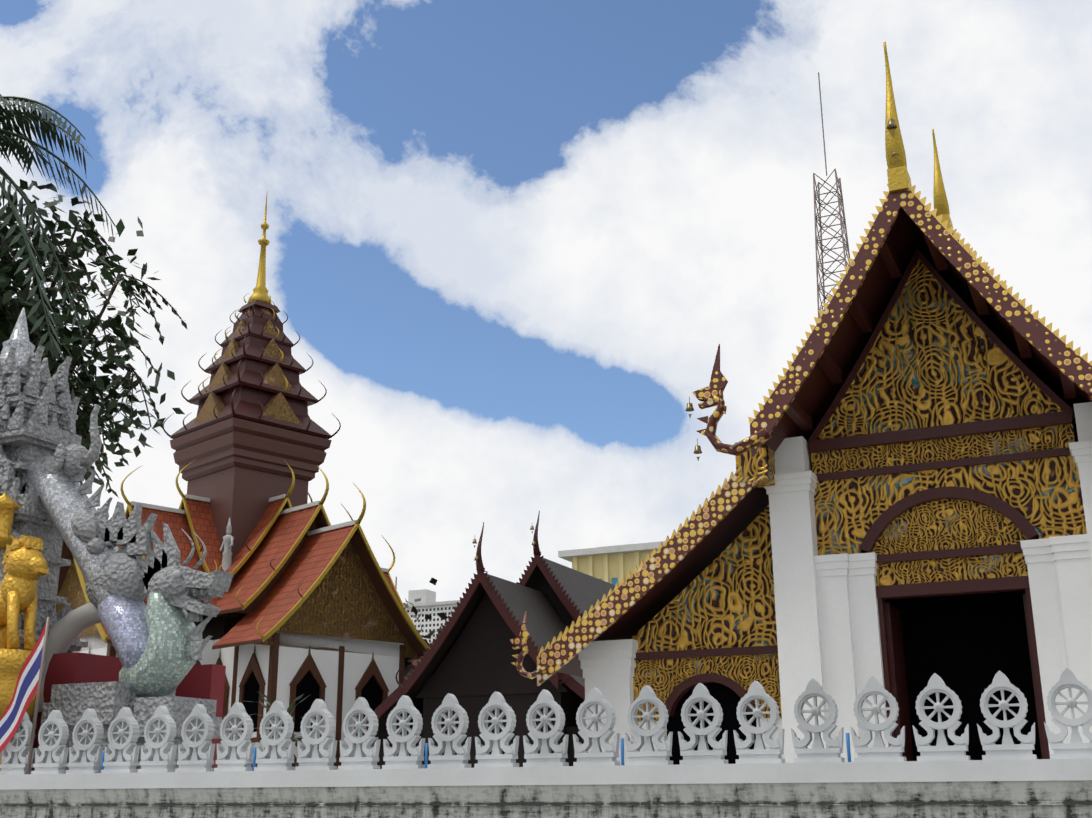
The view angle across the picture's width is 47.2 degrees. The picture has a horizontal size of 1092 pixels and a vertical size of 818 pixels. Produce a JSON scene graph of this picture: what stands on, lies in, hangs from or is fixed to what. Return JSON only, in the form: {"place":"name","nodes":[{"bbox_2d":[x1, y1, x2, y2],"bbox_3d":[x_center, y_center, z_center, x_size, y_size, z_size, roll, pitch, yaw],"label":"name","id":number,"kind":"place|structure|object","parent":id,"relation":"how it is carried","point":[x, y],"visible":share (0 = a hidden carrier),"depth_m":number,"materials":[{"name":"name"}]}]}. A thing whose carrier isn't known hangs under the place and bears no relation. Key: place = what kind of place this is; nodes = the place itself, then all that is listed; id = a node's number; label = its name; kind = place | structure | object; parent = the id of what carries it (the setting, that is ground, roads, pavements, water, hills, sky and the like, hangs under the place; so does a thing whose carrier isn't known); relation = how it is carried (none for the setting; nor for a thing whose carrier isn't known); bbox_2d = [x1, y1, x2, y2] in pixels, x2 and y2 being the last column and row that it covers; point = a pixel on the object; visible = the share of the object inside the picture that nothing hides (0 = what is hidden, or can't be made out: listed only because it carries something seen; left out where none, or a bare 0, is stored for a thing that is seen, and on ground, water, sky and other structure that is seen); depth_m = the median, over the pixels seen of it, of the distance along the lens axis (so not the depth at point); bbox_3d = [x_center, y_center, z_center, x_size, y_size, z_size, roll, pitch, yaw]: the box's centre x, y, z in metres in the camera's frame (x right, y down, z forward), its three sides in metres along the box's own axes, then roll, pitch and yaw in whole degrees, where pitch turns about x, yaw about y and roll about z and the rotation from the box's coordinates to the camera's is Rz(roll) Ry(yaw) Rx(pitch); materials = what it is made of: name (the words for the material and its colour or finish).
{"place":"outdoors","nodes":[
{"label":"outdoors","id":0,"kind":"place"},
{"bbox_2d":[0,307,233,770],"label":"statue","id":1,"kind":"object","parent":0,"point":[47,459],"depth_m":17.09,"materials":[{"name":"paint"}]},
{"bbox_2d":[0,758,1091,817],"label":"perimeter wall","id":2,"kind":"structure","parent":0,"point":[1041,788],"depth_m":11.87,"materials":[{"name":"white concrete"}]},
{"bbox_2d":[0,712,34,774],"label":"wheel fence ornament","id":3,"kind":"object","parent":2,"relation":"on","point":[15,754],"visible":0.81,"depth_m":15.25,"materials":[{"name":"white concrete"}]},
{"bbox_2d":[0,617,49,773],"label":"thai flag","id":4,"kind":"object","parent":2,"relation":"attached to","point":[28,683],"visible":1,"depth_m":15.36,"materials":[{"name":"fabric"},{"name":"wood"}]},
{"bbox_2d":[31,710,68,773],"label":"wheel fence ornament","id":5,"kind":"object","parent":2,"relation":"on","point":[53,748],"visible":1,"depth_m":15.05,"materials":[{"name":"white concrete"}]},
{"bbox_2d":[66,708,103,773],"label":"wheel fence ornament","id":6,"kind":"object","parent":2,"relation":"on","point":[85,757],"visible":1,"depth_m":14.84,"materials":[{"name":"white concrete"}]},
{"bbox_2d":[101,707,139,772],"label":"wheel fence ornament","id":7,"kind":"object","parent":2,"relation":"on","point":[122,757],"visible":1,"depth_m":14.62,"materials":[{"name":"white concrete"}]},
{"bbox_2d":[138,705,176,772],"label":"wheel fence ornament","id":8,"kind":"object","parent":2,"relation":"on","point":[158,756],"visible":0.96,"depth_m":14.41,"materials":[{"name":"white concrete"}]},
{"bbox_2d":[175,704,214,771],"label":"wheel fence ornament","id":9,"kind":"object","parent":2,"relation":"on","point":[198,754],"visible":1,"depth_m":14.19,"materials":[{"name":"white concrete"}]},
{"bbox_2d":[214,702,254,771],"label":"wheel fence ornament","id":10,"kind":"object","parent":2,"relation":"on","point":[235,749],"visible":1,"depth_m":13.98,"materials":[{"name":"white concrete"}]},
{"bbox_2d":[254,701,294,770],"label":"wheel fence ornament","id":11,"kind":"object","parent":2,"relation":"on","point":[275,749],"visible":0.98,"depth_m":13.76,"materials":[{"name":"white concrete"}]},
{"bbox_2d":[295,699,336,769],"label":"wheel fence ornament","id":12,"kind":"object","parent":2,"relation":"on","point":[316,749],"visible":1,"depth_m":13.54,"materials":[{"name":"white concrete"}]},
{"bbox_2d":[338,697,380,769],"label":"wheel fence ornament","id":13,"kind":"object","parent":2,"relation":"on","point":[360,745],"visible":1,"depth_m":13.33,"materials":[{"name":"white concrete"}]},
{"bbox_2d":[382,695,424,768],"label":"wheel fence ornament","id":14,"kind":"object","parent":2,"relation":"on","point":[404,745],"visible":0.98,"depth_m":13.12,"materials":[{"name":"white concrete"}]},
{"bbox_2d":[427,693,471,767],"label":"wheel fence ornament","id":15,"kind":"object","parent":2,"relation":"on","point":[449,743],"visible":1,"depth_m":12.90,"materials":[{"name":"white concrete"}]},
{"bbox_2d":[101,733,850,770],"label":"blue pipes","id":16,"kind":"object","parent":2,"relation":"on","point":[622,751],"visible":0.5,"depth_m":12.15,"materials":[{"name":"blue"}]},
{"bbox_2d":[474,691,518,767],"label":"wheel fence ornament","id":17,"kind":"object","parent":2,"relation":"on","point":[496,742],"visible":1,"depth_m":12.69,"materials":[{"name":"white concrete"}]},
{"bbox_2d":[523,689,568,766],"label":"wheel fence ornament","id":18,"kind":"object","parent":2,"relation":"on","point":[545,740],"visible":1,"depth_m":12.47,"materials":[{"name":"white concrete"}]},
{"bbox_2d":[573,687,619,765],"bbox_3d":[0.493,3.128,12.310,0.470,0.754,0.150,-8,-19,23],"label":"wheel fence ornament","id":19,"kind":"object","parent":2,"relation":"on","point":[596,756],"visible":1,"depth_m":12.25,"materials":[{"name":"white concrete"}]},
{"bbox_2d":[624,685,672,764],"bbox_3d":[0.989,3.059,12.095,0.470,0.754,0.150,-8,-19,23],"label":"wheel fence ornament","id":20,"kind":"object","parent":2,"relation":"on","point":[649,755],"visible":1,"depth_m":12.04,"materials":[{"name":"white concrete"}]},
{"bbox_2d":[678,683,727,764],"bbox_3d":[1.485,2.990,11.881,0.470,0.754,0.150,-8,-19,23],"label":"wheel fence ornament","id":21,"kind":"object","parent":2,"relation":"on","point":[703,754],"visible":0.98,"depth_m":11.82,"materials":[{"name":"white concrete"}]},
{"bbox_2d":[733,681,784,763],"bbox_3d":[1.981,2.921,11.666,0.470,0.754,0.150,-8,-19,23],"label":"wheel fence ornament","id":22,"kind":"object","parent":2,"relation":"on","point":[759,753],"visible":0.98,"depth_m":11.61,"materials":[{"name":"white concrete"}]},
{"bbox_2d":[791,678,844,762],"bbox_3d":[2.477,2.852,11.451,0.470,0.754,0.150,-8,-19,23],"label":"wheel fence ornament","id":23,"kind":"object","parent":2,"relation":"on","point":[817,752],"visible":1,"depth_m":11.39,"materials":[{"name":"white concrete"}]},
{"bbox_2d":[850,676,905,761],"bbox_3d":[2.973,2.783,11.236,0.470,0.754,0.150,-8,-19,23],"label":"wheel fence ornament","id":24,"kind":"object","parent":2,"relation":"on","point":[878,751],"visible":1,"depth_m":11.17,"materials":[{"name":"white concrete"}]},
{"bbox_2d":[912,673,969,760],"bbox_3d":[3.469,2.715,11.021,0.470,0.754,0.150,-8,-19,23],"label":"wheel fence ornament","id":25,"kind":"object","parent":2,"relation":"on","point":[942,750],"visible":1,"depth_m":10.96,"materials":[{"name":"white concrete"}]},
{"bbox_2d":[977,670,1036,759],"bbox_3d":[3.966,2.646,10.807,0.470,0.754,0.150,-8,-19,23],"label":"wheel fence ornament","id":26,"kind":"object","parent":2,"relation":"on","point":[1008,749],"visible":1,"depth_m":10.74,"materials":[{"name":"white concrete"}]},
{"bbox_2d":[1044,668,1091,758],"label":"wheel fence ornament","id":27,"kind":"object","parent":2,"relation":"on","point":[1076,747],"visible":0.98,"depth_m":10.54,"materials":[{"name":"white concrete"}]},
{"bbox_2d":[0,0,1091,603],"label":"sky","id":28,"kind":"structure","parent":0,"point":[512,243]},
{"bbox_2d":[395,72,850,642],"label":"building","id":29,"kind":"structure","parent":0,"point":[613,564],"depth_m":141.39,"materials":[{"name":"painted concrete"},{"name":"yellow metal cladding"},{"name":"glass"}]},
{"label":"court","id":30,"kind":"structure","parent":0,"visible":0},
{"bbox_2d":[0,535,48,770],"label":"golden lion statue","id":31,"kind":"object","parent":30,"relation":"on","point":[25,564],"visible":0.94,"depth_m":16.33,"materials":[{"name":"gold metal"}]},
{"bbox_2d":[0,492,20,553],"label":"lamp post","id":32,"kind":"object","parent":31,"relation":"on","point":[9,506],"visible":0.92,"depth_m":17.26,"materials":[{"name":"gold metal"}]},
{"bbox_2d":[0,94,114,359],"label":"palm","id":33,"kind":"object","parent":30,"relation":"on","point":[26,118],"visible":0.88,"depth_m":25.99,"materials":[{"name":"green plant"}]},
{"bbox_2d":[0,161,186,516],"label":"tree","id":34,"kind":"object","parent":30,"relation":"on","point":[81,382],"visible":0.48,"depth_m":26.34,"materials":[{"name":"green plant"}]},
{"bbox_2d":[56,194,436,769],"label":"temple","id":35,"kind":"structure","parent":30,"relation":"on","point":[309,602],"depth_m":36.57,"materials":[{"name":"brown wood"}]},
{"bbox_2d":[247,571,486,765],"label":"shrubs","id":36,"kind":"object","parent":30,"relation":"on","point":[442,616],"visible":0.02,"depth_m":38.82,"materials":[{"name":"green plant"}]},
{"bbox_2d":[356,511,614,768],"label":"dark-roofed building","id":37,"kind":"structure","parent":30,"relation":"on","point":[468,659],"depth_m":30.55,"materials":[{"name":"brown wood"}]},
{"bbox_2d":[578,402,1091,764],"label":"pillars","id":38,"kind":"structure","parent":30,"relation":"on","point":[828,626],"depth_m":18.97,"materials":[{"name":"paint"}]},
{"bbox_2d":[510,41,1091,764],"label":"temple","id":39,"kind":"structure","parent":38,"relation":"on","point":[932,387],"depth_m":19.59,"materials":[{"name":"gold metal"}]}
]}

